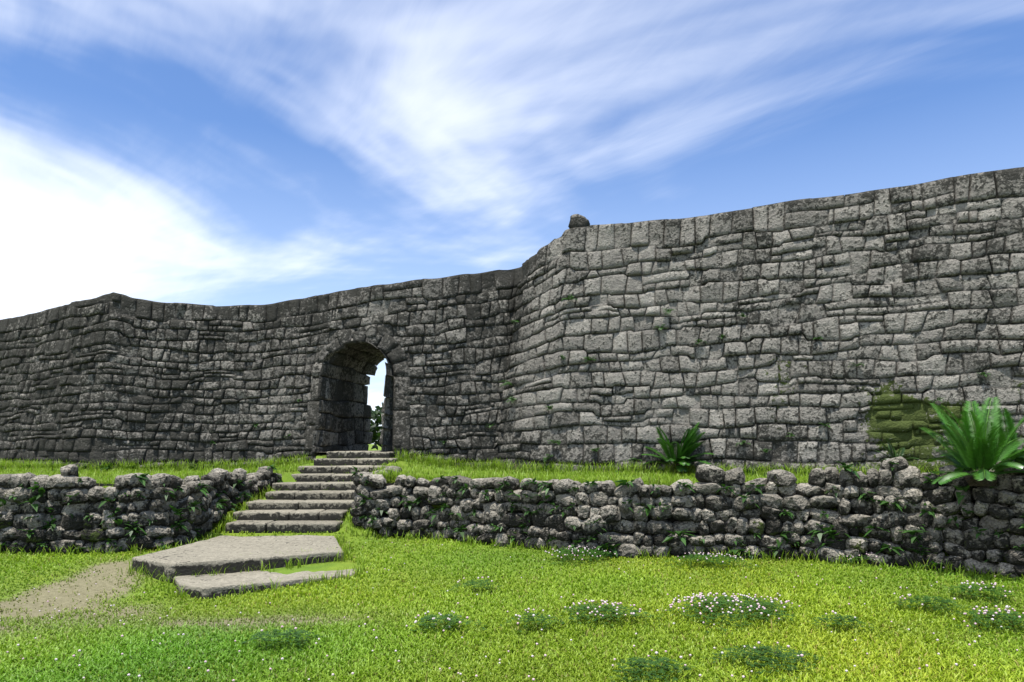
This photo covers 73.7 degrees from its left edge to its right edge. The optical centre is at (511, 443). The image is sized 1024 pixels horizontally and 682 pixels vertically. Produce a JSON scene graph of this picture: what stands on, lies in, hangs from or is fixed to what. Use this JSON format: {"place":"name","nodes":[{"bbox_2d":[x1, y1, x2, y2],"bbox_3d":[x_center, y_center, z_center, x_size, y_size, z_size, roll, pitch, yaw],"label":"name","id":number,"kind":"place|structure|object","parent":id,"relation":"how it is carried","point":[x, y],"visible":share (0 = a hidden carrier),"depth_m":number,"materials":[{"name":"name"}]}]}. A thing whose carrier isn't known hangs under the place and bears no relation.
{"place":"outdoors","nodes":[
{"label":"outdoors","id":0,"kind":"place"},
{"bbox_2d":[0,464,281,553],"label":"rubble wall","id":1,"kind":"structure","parent":0,"point":[87,500],"depth_m":10.93,"materials":[{"name":"grey stone"}]},
{"bbox_2d":[0,444,1023,681],"bbox_3d":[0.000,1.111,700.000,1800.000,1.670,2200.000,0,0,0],"label":"ground","id":2,"kind":"structure","parent":0,"point":[81,586],"depth_m":8.62,"materials":[{"name":"green plant"}]},
{"bbox_2d":[132,535,343,581],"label":"stone slab","id":3,"kind":"structure","parent":2,"relation":"on","point":[229,554],"depth_m":9.90,"materials":[{"name":"grey stone"}]},
{"bbox_2d":[173,569,355,598],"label":"stone slab","id":4,"kind":"structure","parent":2,"relation":"on","point":[207,586],"depth_m":8.88,"materials":[{"name":"grey stone"}]},
{"bbox_2d":[225,451,398,532],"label":"stair path","id":5,"kind":"structure","parent":2,"relation":"on","point":[311,499],"depth_m":13.74,"materials":[{"name":"stone"}]},
{"bbox_2d":[369,402,382,449],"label":"trees","id":6,"kind":"object","parent":2,"relation":"on","point":[376,418],"depth_m":41.67,"materials":[{"name":"green plant"}]},
{"bbox_2d":[0,167,1023,476],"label":"castle wall","id":7,"kind":"structure","parent":2,"relation":"on","point":[910,297],"depth_m":15.97,"materials":[{"name":"stone"}]},
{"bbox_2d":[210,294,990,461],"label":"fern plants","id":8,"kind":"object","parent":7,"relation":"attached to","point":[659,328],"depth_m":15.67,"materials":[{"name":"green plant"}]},
{"bbox_2d":[0,508,1023,681],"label":"lawn grass","id":9,"kind":"structure","parent":2,"relation":"on","point":[999,663],"depth_m":6.32,"materials":[{"name":"green plant"}]},
{"bbox_2d":[0,449,1023,599],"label":"edge grass","id":10,"kind":"structure","parent":2,"relation":"on","point":[16,467],"depth_m":14.06,"materials":[{"name":"green plant"}]},
{"bbox_2d":[0,542,1023,681],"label":"flowering plants","id":11,"kind":"object","parent":2,"relation":"on","point":[763,649],"visible":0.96,"depth_m":6.46,"materials":[{"name":"green plant"}]},
{"bbox_2d":[0,457,1023,579],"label":"rubble weeds","id":12,"kind":"object","parent":2,"relation":"on","point":[41,490],"visible":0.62,"depth_m":10.63,"materials":[{"name":"green plant"}]},
{"bbox_2d":[642,422,713,473],"bbox_3d":[3.678,0.156,15.060,1.639,1.263,1.560,0,0,0],"label":"cycad plant","id":13,"kind":"object","parent":2,"relation":"on","point":[680,457],"visible":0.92,"depth_m":14.82,"materials":[{"name":"green plant"}]},
{"bbox_2d":[875,438,918,461],"bbox_3d":[7.458,0.334,13.316,0.638,0.886,0.814,0,0,8],"label":"cycad plant","id":14,"kind":"object","parent":2,"relation":"on","point":[892,454],"visible":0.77,"depth_m":13.34,"materials":[{"name":"green plant"}]},
{"bbox_2d":[919,397,1023,486],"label":"cycad plant","id":15,"kind":"object","parent":2,"relation":"on","point":[980,454],"visible":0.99,"depth_m":8.87,"materials":[{"name":"green plant"}]},
{"bbox_2d":[939,408,1022,459],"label":"cycad plant","id":16,"kind":"object","parent":2,"relation":"on","point":[1009,423],"visible":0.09,"depth_m":10.08,"materials":[{"name":"green plant"}]},
{"bbox_2d":[0,0,1023,443],"label":"sky","id":17,"kind":"structure","parent":0,"point":[202,152],"materials":[{"name":"blue"}]},
{"bbox_2d":[350,456,1023,578],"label":"rubble wall","id":18,"kind":"structure","parent":0,"point":[705,510],"depth_m":10.24,"materials":[{"name":"grey stone"}]}
]}

